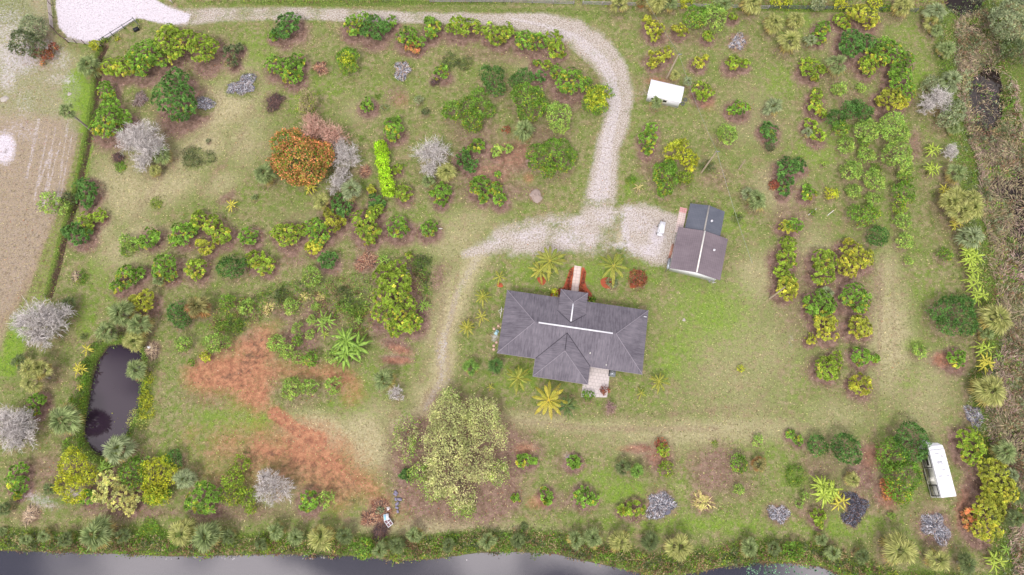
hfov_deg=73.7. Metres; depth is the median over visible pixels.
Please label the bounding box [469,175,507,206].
orchard tree
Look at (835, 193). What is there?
leafy tree
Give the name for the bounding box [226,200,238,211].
banana plant
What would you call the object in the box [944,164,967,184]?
fan palm
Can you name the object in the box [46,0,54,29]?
rail fence
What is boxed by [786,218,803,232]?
orchard tree
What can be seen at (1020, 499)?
fan palm
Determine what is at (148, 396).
weed clump
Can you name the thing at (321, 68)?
brush pile
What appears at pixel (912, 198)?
leafy tree
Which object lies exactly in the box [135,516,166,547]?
weed clump
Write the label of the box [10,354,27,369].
fan palm
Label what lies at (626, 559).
bank undergrowth
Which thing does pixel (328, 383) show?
leafy tree
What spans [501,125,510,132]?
bush
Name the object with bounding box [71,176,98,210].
orchard tree
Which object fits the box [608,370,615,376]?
air conditioner
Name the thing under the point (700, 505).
dead stalks
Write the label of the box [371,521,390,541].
brush pile
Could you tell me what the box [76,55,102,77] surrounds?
fan palm
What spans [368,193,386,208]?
orchard tree
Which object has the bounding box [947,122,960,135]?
fan palm
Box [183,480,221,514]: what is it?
orchard tree
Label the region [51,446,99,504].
leafy tree
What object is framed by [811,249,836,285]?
orchard tree
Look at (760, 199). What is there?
fan palm
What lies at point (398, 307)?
orchard tree
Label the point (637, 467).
fan palm
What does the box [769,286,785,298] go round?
timber pole
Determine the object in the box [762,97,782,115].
fan palm
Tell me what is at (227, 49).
orchard tree
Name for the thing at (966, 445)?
orchard tree
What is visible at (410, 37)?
orchard tree
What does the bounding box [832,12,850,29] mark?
orchard tree
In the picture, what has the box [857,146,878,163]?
leafy tree
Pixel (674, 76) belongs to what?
fan palm
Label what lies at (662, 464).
leafy tree
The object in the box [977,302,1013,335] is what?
fan palm
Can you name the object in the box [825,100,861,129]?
leafy tree
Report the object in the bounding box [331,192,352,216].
orchard tree
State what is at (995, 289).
marsh edge undergrowth
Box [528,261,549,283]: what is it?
coconut palm
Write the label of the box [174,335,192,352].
leafy tree
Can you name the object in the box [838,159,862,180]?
leafy tree
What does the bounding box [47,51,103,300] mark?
ditch weeds
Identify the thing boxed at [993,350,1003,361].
banana plant
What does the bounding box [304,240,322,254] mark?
orchard tree
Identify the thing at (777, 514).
bush
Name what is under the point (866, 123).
leafy tree
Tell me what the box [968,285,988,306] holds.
banana plant
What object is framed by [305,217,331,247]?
orchard tree
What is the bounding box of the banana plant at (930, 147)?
[924,142,942,156]
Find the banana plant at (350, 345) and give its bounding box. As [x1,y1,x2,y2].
[331,327,372,371]
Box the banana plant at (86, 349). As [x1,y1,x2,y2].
[82,343,93,356]
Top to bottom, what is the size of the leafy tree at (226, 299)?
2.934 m
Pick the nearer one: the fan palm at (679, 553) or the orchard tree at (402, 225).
the fan palm at (679, 553)
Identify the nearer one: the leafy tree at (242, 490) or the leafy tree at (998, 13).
the leafy tree at (242, 490)
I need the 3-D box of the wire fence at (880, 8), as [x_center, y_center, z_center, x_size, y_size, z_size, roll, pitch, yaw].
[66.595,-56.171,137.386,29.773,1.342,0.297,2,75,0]
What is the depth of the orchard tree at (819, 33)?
134.70 m
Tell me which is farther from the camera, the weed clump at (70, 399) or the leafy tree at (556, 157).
the leafy tree at (556, 157)
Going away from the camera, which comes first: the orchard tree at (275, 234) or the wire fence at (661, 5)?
the orchard tree at (275, 234)
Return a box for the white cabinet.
[383,513,388,520]
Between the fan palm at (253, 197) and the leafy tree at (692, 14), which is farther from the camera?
the leafy tree at (692, 14)
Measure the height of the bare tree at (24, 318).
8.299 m
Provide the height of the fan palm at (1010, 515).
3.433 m
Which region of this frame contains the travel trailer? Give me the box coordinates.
[919,439,955,497]
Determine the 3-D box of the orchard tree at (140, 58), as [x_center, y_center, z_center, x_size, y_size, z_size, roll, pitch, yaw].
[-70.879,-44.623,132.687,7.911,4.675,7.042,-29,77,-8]
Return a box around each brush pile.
[20,502,40,526]
[70,271,80,281]
[112,152,127,161]
[132,90,148,107]
[141,342,159,360]
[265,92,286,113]
[312,61,329,75]
[353,248,379,271]
[358,498,393,527]
[359,164,371,177]
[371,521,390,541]
[429,78,440,85]
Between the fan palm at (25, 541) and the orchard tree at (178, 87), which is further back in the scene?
the orchard tree at (178, 87)
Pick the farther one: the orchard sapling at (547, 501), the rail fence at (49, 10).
the rail fence at (49, 10)
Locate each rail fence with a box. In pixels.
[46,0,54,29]
[64,38,103,47]
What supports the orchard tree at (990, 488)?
on the ground at (88, 20)
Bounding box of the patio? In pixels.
[581,367,609,396]
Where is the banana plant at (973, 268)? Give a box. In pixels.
[964,263,981,278]
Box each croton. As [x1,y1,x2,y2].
[551,286,557,296]
[587,295,596,301]
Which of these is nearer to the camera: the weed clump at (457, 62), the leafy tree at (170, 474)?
the leafy tree at (170, 474)
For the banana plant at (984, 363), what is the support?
on the ground at (88, 20)
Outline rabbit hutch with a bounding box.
[384,517,393,527]
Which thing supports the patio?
on the ground at (88, 20)
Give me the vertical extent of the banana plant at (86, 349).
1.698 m
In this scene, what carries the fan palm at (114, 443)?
on the ground at (88, 20)
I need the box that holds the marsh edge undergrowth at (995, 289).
[935,0,1020,574]
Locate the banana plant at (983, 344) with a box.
[969,340,995,356]
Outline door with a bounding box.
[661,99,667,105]
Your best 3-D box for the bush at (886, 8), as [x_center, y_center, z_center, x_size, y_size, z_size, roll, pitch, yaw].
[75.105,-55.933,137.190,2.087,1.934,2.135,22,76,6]
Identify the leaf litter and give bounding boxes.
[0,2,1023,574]
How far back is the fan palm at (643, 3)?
136.55 m
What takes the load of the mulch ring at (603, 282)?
on the ground at (88, 20)
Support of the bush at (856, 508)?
on the ground at (88, 20)
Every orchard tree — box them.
[3,461,29,500]
[24,391,46,415]
[59,221,93,245]
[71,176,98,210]
[77,207,107,235]
[79,488,98,504]
[87,97,132,138]
[91,469,141,516]
[95,80,116,101]
[99,56,134,76]
[109,264,145,293]
[124,38,167,76]
[128,288,154,313]
[136,226,160,249]
[150,66,197,122]
[151,254,177,281]
[153,23,198,64]
[168,222,199,246]
[183,258,206,281]
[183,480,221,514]
[186,33,219,62]
[188,209,231,244]
[195,238,214,255]
[222,42,243,67]
[237,226,258,245]
[245,249,275,275]
[263,52,305,84]
[269,223,305,246]
[271,11,301,39]
[299,490,318,512]
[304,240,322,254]
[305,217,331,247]
[317,251,338,268]
[322,207,346,232]
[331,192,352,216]
[343,10,373,35]
[350,204,383,245]
[359,14,391,39]
[359,96,373,112]
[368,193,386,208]
[370,259,423,337]
[383,14,396,26]
[383,115,404,142]
[386,215,409,238]
[394,182,412,202]
[395,25,425,48]
[419,219,438,236]
[423,15,441,38]
[428,181,452,207]
[433,63,448,79]
[445,14,481,36]
[455,148,478,172]
[462,138,484,153]
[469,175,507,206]
[480,21,514,45]
[490,143,513,157]
[514,29,547,50]
[515,453,537,469]
[534,69,546,82]
[544,29,566,58]
[549,63,563,79]
[555,66,588,94]
[571,485,599,508]
[616,499,646,516]
[638,122,657,155]
[642,14,664,41]
[647,46,673,69]
[671,22,688,36]
[691,54,708,67]
[691,80,715,101]
[702,30,713,41]
[724,54,750,69]
[726,99,751,114]
[759,121,778,144]
[773,266,797,290]
[775,235,796,268]
[776,275,798,301]
[777,156,806,196]
[778,219,792,234]
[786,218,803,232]
[798,57,820,81]
[801,183,817,200]
[802,288,837,316]
[803,118,826,141]
[808,87,827,117]
[810,20,830,44]
[810,507,826,529]
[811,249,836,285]
[812,310,839,341]
[814,350,843,381]
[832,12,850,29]
[835,237,873,277]
[838,28,877,57]
[838,281,872,313]
[846,4,880,29]
[848,314,872,339]
[848,372,872,396]
[851,346,880,366]
[857,56,879,77]
[865,36,914,66]
[874,87,910,110]
[887,60,916,101]
[946,348,965,368]
[956,425,987,466]
[970,492,1006,543]
[977,456,1019,507]
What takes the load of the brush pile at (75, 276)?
on the ground at (88, 20)
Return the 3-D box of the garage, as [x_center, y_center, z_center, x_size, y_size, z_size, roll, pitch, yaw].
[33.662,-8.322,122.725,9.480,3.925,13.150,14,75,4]
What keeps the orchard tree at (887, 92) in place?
on the ground at (88, 20)
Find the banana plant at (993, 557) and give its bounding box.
[982,550,1008,574]
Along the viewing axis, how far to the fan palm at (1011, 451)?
111.56 m
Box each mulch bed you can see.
[551,267,573,295]
[579,267,593,297]
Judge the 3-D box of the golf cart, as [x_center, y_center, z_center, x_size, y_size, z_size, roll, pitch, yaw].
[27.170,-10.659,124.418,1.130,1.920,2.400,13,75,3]
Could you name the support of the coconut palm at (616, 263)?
on the ground at (88, 20)
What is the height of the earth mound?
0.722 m
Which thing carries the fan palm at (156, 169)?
on the ground at (88, 20)
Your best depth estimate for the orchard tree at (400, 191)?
125.35 m
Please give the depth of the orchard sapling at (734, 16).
136.26 m
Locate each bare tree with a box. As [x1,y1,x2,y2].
[0,404,39,455]
[6,295,75,352]
[115,117,168,171]
[254,467,293,509]
[292,87,318,119]
[297,112,353,154]
[326,164,351,195]
[329,134,362,167]
[407,135,454,178]
[916,85,953,114]
[942,142,958,159]
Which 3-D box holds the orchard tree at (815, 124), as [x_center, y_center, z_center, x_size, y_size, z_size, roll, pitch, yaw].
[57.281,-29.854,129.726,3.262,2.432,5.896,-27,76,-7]
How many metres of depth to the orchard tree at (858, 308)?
119.03 m
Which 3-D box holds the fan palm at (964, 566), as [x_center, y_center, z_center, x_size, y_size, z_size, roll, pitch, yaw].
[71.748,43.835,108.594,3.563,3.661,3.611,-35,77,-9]
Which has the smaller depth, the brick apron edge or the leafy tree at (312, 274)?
the leafy tree at (312, 274)
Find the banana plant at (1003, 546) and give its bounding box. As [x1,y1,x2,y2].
[1000,542,1010,555]
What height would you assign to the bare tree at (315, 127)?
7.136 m
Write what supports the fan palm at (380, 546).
on the ground at (88, 20)
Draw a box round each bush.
[88,40,99,51]
[99,36,108,42]
[187,358,194,366]
[291,321,302,338]
[291,336,302,346]
[291,350,303,364]
[305,328,314,339]
[306,314,316,325]
[310,302,319,311]
[375,506,384,514]
[413,95,423,104]
[421,107,429,115]
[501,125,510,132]
[581,390,595,401]
[599,386,610,394]
[605,400,617,415]
[646,488,679,519]
[654,437,667,448]
[732,483,744,494]
[737,365,745,372]
[752,433,762,447]
[765,140,775,151]
[766,505,790,525]
[768,179,778,190]
[794,500,803,508]
[799,491,809,500]
[839,491,870,527]
[855,83,865,92]
[858,136,870,147]
[878,478,892,501]
[882,3,891,12]
[886,512,895,519]
[904,257,913,264]
[920,511,951,547]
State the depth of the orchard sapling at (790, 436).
114.40 m
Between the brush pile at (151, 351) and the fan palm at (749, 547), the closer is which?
the fan palm at (749, 547)
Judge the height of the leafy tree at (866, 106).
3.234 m
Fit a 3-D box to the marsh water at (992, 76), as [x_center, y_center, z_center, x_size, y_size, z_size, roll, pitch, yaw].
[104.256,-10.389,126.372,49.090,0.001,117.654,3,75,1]
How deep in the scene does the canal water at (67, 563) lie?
111.06 m
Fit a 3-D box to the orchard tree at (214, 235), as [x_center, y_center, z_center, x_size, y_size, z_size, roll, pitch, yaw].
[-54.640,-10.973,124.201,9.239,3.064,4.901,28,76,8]
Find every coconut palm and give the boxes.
[458,318,475,336]
[475,289,491,306]
[475,309,489,325]
[493,271,506,283]
[506,365,531,394]
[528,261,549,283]
[532,381,567,417]
[536,246,567,279]
[557,392,579,419]
[597,253,628,286]
[636,387,645,400]
[649,372,670,393]
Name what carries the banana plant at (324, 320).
on the ground at (88, 20)
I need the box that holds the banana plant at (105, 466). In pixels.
[96,458,114,477]
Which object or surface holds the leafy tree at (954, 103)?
on the ground at (88, 20)
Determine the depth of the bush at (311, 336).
119.05 m
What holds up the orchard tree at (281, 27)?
on the ground at (88, 20)
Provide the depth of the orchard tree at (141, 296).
119.30 m
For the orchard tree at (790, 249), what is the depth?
121.86 m
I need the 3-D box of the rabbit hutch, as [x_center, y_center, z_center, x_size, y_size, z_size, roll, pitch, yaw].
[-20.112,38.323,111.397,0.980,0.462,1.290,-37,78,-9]
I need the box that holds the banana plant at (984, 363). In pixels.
[976,352,995,374]
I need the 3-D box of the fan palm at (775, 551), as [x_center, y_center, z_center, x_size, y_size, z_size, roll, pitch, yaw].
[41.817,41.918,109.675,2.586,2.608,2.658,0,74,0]
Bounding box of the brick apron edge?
[679,207,686,212]
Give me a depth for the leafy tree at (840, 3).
136.53 m
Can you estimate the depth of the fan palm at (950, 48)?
132.55 m
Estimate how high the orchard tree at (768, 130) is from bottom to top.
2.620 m
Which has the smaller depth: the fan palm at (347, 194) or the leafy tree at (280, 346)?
the leafy tree at (280, 346)
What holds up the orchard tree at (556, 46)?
on the ground at (88, 20)
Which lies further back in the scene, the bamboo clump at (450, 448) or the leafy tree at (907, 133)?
the leafy tree at (907, 133)
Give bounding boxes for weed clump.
[59,437,82,453]
[67,388,89,409]
[73,270,88,285]
[76,342,99,387]
[115,161,126,172]
[117,242,135,257]
[125,408,149,429]
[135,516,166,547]
[136,371,156,418]
[150,196,161,208]
[180,144,216,167]
[212,312,244,332]
[273,284,353,302]
[335,298,369,318]
[410,253,432,268]
[415,265,430,283]
[442,51,473,70]
[625,174,637,184]
[699,158,715,171]
[730,213,742,222]
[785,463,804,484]
[870,162,882,173]
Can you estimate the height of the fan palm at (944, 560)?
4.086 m
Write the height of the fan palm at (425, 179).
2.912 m
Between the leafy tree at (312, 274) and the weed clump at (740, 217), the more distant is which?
the weed clump at (740, 217)
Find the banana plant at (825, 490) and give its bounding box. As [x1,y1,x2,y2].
[809,475,842,507]
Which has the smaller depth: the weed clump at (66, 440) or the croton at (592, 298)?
the weed clump at (66, 440)
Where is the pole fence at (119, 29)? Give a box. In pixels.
[98,17,139,43]
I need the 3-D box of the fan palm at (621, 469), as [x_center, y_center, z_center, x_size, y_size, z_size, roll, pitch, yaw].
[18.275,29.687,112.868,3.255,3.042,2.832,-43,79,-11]
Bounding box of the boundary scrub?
[188,0,948,11]
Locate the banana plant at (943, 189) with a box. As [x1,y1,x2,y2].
[939,183,950,194]
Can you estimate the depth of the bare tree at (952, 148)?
127.28 m
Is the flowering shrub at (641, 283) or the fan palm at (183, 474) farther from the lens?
the flowering shrub at (641, 283)
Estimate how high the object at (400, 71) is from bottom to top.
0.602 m
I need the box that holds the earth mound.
[529,189,542,202]
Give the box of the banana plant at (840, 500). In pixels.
[828,491,850,510]
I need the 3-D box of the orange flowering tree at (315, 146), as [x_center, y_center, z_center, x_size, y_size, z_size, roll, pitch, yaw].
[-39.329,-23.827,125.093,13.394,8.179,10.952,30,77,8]
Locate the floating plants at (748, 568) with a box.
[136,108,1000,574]
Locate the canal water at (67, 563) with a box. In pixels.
[0,551,836,574]
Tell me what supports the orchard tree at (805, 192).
on the ground at (88, 20)
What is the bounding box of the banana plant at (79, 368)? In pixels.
[72,362,87,377]
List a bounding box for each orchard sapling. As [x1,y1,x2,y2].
[199,349,210,362]
[268,30,278,41]
[366,184,376,194]
[392,163,402,174]
[398,468,411,481]
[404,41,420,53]
[404,251,413,259]
[494,170,501,178]
[510,493,520,502]
[532,59,541,65]
[539,486,553,506]
[541,60,552,70]
[565,454,581,469]
[656,442,669,457]
[728,12,737,20]
[785,429,803,446]
[804,332,816,344]
[818,64,827,73]
[960,507,977,531]
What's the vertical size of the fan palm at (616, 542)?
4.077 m
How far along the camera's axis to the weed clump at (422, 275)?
122.76 m
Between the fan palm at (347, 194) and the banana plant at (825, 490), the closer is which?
the banana plant at (825, 490)
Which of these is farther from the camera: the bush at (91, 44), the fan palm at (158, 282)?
the bush at (91, 44)
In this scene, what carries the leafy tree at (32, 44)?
on the ground at (88, 20)
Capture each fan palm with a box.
[0,500,12,515]
[0,527,8,536]
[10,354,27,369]
[18,533,33,544]
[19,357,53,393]
[36,529,52,542]
[42,483,55,495]
[48,402,85,435]
[57,531,75,547]
[58,103,91,131]
[61,297,75,309]
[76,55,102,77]
[79,513,116,553]
[93,321,118,343]
[101,432,139,465]
[106,299,136,327]
[113,527,130,543]
[122,332,148,352]
[125,358,146,380]
[126,312,153,337]
[148,165,161,177]
[152,146,173,164]
[152,275,165,286]
[167,518,196,548]
[172,468,198,489]
[184,295,212,318]
[190,520,224,552]
[221,529,236,543]
[251,162,278,187]
[251,194,257,200]
[254,537,268,550]
[266,522,285,541]
[288,526,304,546]
[307,524,335,551]
[312,192,329,209]
[335,526,354,545]
[341,178,362,202]
[371,539,387,558]
[372,368,395,392]
[388,536,406,555]
[405,525,423,542]
[421,175,435,188]
[436,162,456,182]
[442,537,455,552]
[462,358,478,375]
[478,532,497,551]
[487,358,503,373]
[509,532,525,549]
[513,119,534,142]
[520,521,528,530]
[566,530,584,549]
[582,525,602,550]
[607,529,631,553]
[610,0,628,12]
[615,458,630,476]
[630,463,643,478]
[635,0,646,8]
[639,529,659,552]
[646,0,666,13]
[650,95,661,108]
[663,0,677,13]
[663,532,693,562]
[669,69,680,80]
[682,76,692,86]
[713,0,732,15]
[739,0,760,14]
[739,536,759,558]
[741,186,751,199]
[746,188,765,211]
[750,455,766,472]
[762,12,784,37]
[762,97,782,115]
[765,540,780,555]
[775,29,800,53]
[786,12,804,29]
[801,127,812,138]
[803,34,816,45]
[814,532,827,546]
[818,286,834,299]
[823,545,841,561]
[824,53,846,77]
[844,470,860,486]
[853,548,869,563]
[878,528,918,565]
[891,0,914,17]
[921,1,947,24]
[922,14,938,29]
[923,547,950,572]
[928,24,943,36]
[935,40,956,59]
[939,69,963,92]
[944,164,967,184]
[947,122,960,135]
[953,225,984,248]
[956,552,975,574]
[968,374,1007,407]
[976,326,994,340]
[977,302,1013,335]
[988,438,1018,464]
[1003,467,1018,482]
[1004,509,1023,527]
[1005,485,1023,505]
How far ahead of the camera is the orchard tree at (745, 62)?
132.89 m
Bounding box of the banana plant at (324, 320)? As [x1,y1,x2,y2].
[314,310,337,333]
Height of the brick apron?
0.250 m
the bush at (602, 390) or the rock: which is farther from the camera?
the rock
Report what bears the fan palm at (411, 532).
on the ground at (88, 20)
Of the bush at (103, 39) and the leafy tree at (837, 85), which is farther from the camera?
the bush at (103, 39)
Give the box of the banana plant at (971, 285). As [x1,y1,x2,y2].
[960,272,982,291]
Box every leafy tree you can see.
[6,29,46,58]
[17,12,48,39]
[31,42,58,60]
[36,191,69,215]
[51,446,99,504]
[59,190,74,205]
[117,233,141,252]
[117,452,149,491]
[137,454,179,499]
[164,448,182,468]
[166,299,191,329]
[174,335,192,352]
[201,332,232,354]
[214,254,247,278]
[218,293,235,312]
[219,454,258,515]
[237,297,255,314]
[266,333,294,360]
[280,376,300,400]
[283,297,299,315]
[299,377,319,396]
[300,349,319,368]
[301,266,321,287]
[318,489,336,509]
[323,348,339,366]
[324,376,342,394]
[352,536,373,560]
[440,86,495,132]
[478,63,506,96]
[507,67,534,87]
[510,81,549,121]
[525,136,578,179]
[545,100,572,134]
[583,76,592,87]
[652,159,679,198]
[657,459,674,477]
[662,138,699,171]
[672,170,694,185]
[679,0,692,8]
[682,4,707,28]
[701,2,727,33]
[716,123,738,144]
[729,452,748,473]
[770,0,792,7]
[781,541,804,561]
[805,434,829,457]
[809,0,826,10]
[823,187,839,199]
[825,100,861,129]
[830,81,847,96]
[830,430,863,465]
[832,118,850,136]
[833,0,848,9]
[837,135,855,154]
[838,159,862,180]
[844,183,862,198]
[846,203,882,227]
[852,98,874,120]
[853,118,879,142]
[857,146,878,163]
[862,167,885,190]
[863,192,881,206]
[865,224,890,246]
[867,0,883,9]
[875,435,910,474]
[877,110,912,142]
[881,136,914,175]
[882,459,923,508]
[891,181,915,205]
[891,211,912,229]
[892,202,908,215]
[892,420,931,463]
[895,232,913,249]
[896,170,914,183]
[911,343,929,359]
[918,74,940,93]
[924,294,980,336]
[935,98,966,128]
[936,247,953,262]
[937,185,984,224]
[987,0,1023,40]
[998,35,1023,65]
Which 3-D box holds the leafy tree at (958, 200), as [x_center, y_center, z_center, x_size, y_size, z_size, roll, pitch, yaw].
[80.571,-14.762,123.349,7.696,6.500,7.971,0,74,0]
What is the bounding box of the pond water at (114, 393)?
[85,345,141,456]
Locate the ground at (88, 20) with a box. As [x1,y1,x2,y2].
[0,0,1023,574]
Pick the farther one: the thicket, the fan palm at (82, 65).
the fan palm at (82, 65)
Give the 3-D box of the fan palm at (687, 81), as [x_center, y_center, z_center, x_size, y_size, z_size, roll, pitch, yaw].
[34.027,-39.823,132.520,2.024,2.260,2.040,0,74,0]
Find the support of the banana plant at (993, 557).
on the ground at (88, 20)
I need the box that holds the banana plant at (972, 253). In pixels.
[957,246,984,269]
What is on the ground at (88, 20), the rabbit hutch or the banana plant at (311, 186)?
the banana plant at (311, 186)
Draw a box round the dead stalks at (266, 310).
[263,301,274,314]
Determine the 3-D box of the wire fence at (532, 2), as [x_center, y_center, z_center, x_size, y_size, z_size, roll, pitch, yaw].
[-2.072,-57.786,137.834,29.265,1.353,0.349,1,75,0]
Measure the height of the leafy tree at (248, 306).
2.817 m
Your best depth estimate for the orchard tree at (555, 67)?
132.43 m
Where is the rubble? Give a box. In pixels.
[393,490,401,512]
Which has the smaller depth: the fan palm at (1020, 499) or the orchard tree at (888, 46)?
the fan palm at (1020, 499)
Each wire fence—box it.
[429,0,574,4]
[582,1,769,9]
[770,5,918,12]
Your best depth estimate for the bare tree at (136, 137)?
125.66 m
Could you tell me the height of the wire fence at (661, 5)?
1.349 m
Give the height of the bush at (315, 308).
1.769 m
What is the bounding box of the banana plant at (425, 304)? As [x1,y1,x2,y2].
[417,299,431,311]
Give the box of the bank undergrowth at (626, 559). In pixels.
[0,525,991,574]
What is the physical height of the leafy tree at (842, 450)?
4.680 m
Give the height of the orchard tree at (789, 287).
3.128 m
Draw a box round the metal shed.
[646,79,683,107]
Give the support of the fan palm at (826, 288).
on the ground at (88, 20)
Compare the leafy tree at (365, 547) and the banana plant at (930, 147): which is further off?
the banana plant at (930, 147)
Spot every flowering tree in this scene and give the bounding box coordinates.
[140,483,173,505]
[265,127,334,186]
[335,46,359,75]
[581,82,615,114]
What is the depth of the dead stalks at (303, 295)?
121.73 m
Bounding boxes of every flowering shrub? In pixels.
[605,277,617,288]
[627,268,647,290]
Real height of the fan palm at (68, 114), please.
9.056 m
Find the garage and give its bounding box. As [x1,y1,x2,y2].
[665,203,727,281]
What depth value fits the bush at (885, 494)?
112.05 m
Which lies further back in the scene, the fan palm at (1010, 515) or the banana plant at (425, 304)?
the banana plant at (425, 304)
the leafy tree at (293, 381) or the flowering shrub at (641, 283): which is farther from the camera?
the flowering shrub at (641, 283)
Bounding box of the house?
[497,289,648,384]
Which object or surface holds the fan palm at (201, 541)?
on the ground at (88, 20)
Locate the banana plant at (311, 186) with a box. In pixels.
[304,184,317,194]
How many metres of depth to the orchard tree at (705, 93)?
131.11 m
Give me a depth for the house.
115.73 m
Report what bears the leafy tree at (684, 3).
on the ground at (88, 20)
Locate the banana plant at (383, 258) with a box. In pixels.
[375,254,389,264]
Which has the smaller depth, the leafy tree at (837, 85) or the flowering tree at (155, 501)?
the flowering tree at (155, 501)
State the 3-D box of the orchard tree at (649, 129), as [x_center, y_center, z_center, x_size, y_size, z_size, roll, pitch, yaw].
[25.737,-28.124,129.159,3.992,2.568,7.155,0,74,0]
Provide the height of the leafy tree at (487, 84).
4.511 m
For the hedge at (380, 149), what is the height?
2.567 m
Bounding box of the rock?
[0,96,8,101]
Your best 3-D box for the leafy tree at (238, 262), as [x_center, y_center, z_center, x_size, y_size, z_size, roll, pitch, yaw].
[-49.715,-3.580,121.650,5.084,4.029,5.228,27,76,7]
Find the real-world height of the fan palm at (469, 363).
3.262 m
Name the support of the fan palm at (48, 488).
on the ground at (88, 20)
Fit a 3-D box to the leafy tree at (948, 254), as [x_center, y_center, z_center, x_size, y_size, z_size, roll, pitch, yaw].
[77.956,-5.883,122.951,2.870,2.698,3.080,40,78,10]
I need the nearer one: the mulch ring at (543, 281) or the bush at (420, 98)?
the mulch ring at (543, 281)
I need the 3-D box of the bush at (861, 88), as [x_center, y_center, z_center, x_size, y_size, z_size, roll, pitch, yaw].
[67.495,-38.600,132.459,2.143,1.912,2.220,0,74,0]
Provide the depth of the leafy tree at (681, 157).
126.68 m
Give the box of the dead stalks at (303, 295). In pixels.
[295,290,326,302]
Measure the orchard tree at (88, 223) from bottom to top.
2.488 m
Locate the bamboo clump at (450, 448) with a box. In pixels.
[389,383,510,518]
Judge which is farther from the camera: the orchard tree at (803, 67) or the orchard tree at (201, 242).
the orchard tree at (803, 67)
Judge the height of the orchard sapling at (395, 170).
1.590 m
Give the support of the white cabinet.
on the brush pile at (367, 519)
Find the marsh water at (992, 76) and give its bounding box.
[944,0,1023,457]
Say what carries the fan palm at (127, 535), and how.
on the ground at (88, 20)
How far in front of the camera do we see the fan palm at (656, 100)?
130.07 m
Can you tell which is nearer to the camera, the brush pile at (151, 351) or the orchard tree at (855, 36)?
the brush pile at (151, 351)
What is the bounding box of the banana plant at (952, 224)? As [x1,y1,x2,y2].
[948,216,963,230]
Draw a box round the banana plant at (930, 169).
[924,161,941,178]
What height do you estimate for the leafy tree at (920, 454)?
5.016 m
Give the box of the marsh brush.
[954,9,1023,574]
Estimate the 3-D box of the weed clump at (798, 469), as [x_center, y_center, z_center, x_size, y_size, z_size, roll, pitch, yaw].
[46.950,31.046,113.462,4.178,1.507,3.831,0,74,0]
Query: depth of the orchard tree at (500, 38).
134.09 m
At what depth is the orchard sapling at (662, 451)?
113.67 m
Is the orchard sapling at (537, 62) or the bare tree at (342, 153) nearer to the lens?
the bare tree at (342, 153)
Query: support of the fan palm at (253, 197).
on the ground at (88, 20)
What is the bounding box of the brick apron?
[675,212,685,231]
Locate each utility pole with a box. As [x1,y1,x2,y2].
[666,53,681,78]
[701,150,719,172]
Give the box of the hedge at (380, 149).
[373,139,395,196]
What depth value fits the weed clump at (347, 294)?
121.74 m
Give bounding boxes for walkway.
[571,266,580,290]
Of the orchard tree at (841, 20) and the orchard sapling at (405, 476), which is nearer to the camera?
the orchard sapling at (405, 476)
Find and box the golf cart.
[656,221,665,236]
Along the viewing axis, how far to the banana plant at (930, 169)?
126.74 m
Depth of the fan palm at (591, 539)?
108.78 m
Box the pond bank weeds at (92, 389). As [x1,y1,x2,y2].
[68,331,151,465]
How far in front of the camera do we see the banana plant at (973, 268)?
121.72 m
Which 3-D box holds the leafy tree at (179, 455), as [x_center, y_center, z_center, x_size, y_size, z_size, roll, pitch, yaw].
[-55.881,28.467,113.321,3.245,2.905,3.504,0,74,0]
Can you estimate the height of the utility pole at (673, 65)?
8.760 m
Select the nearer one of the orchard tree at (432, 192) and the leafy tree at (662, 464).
the leafy tree at (662, 464)
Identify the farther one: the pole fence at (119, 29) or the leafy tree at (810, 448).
the pole fence at (119, 29)
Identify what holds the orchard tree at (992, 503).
on the ground at (88, 20)
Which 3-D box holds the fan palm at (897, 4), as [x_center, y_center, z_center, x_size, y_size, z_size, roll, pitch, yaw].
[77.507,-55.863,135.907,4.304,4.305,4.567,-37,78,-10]
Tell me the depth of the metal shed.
130.18 m
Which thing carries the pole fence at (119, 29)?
on the ground at (88, 20)
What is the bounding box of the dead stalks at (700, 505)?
[691,488,716,511]
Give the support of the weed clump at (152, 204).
on the ground at (88, 20)
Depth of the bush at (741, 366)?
117.91 m
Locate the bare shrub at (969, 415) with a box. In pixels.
[963,404,983,430]
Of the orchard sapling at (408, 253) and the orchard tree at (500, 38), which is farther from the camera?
the orchard tree at (500, 38)
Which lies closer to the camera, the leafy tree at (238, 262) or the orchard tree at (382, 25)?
the leafy tree at (238, 262)
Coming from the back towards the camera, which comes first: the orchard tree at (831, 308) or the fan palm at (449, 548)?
the orchard tree at (831, 308)
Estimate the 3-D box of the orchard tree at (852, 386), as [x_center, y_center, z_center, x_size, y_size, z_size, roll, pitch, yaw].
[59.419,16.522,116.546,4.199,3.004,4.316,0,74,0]
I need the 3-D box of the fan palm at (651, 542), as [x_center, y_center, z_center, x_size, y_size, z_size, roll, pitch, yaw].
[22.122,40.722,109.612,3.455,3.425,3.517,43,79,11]
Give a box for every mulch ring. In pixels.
[537,277,545,284]
[600,277,611,288]

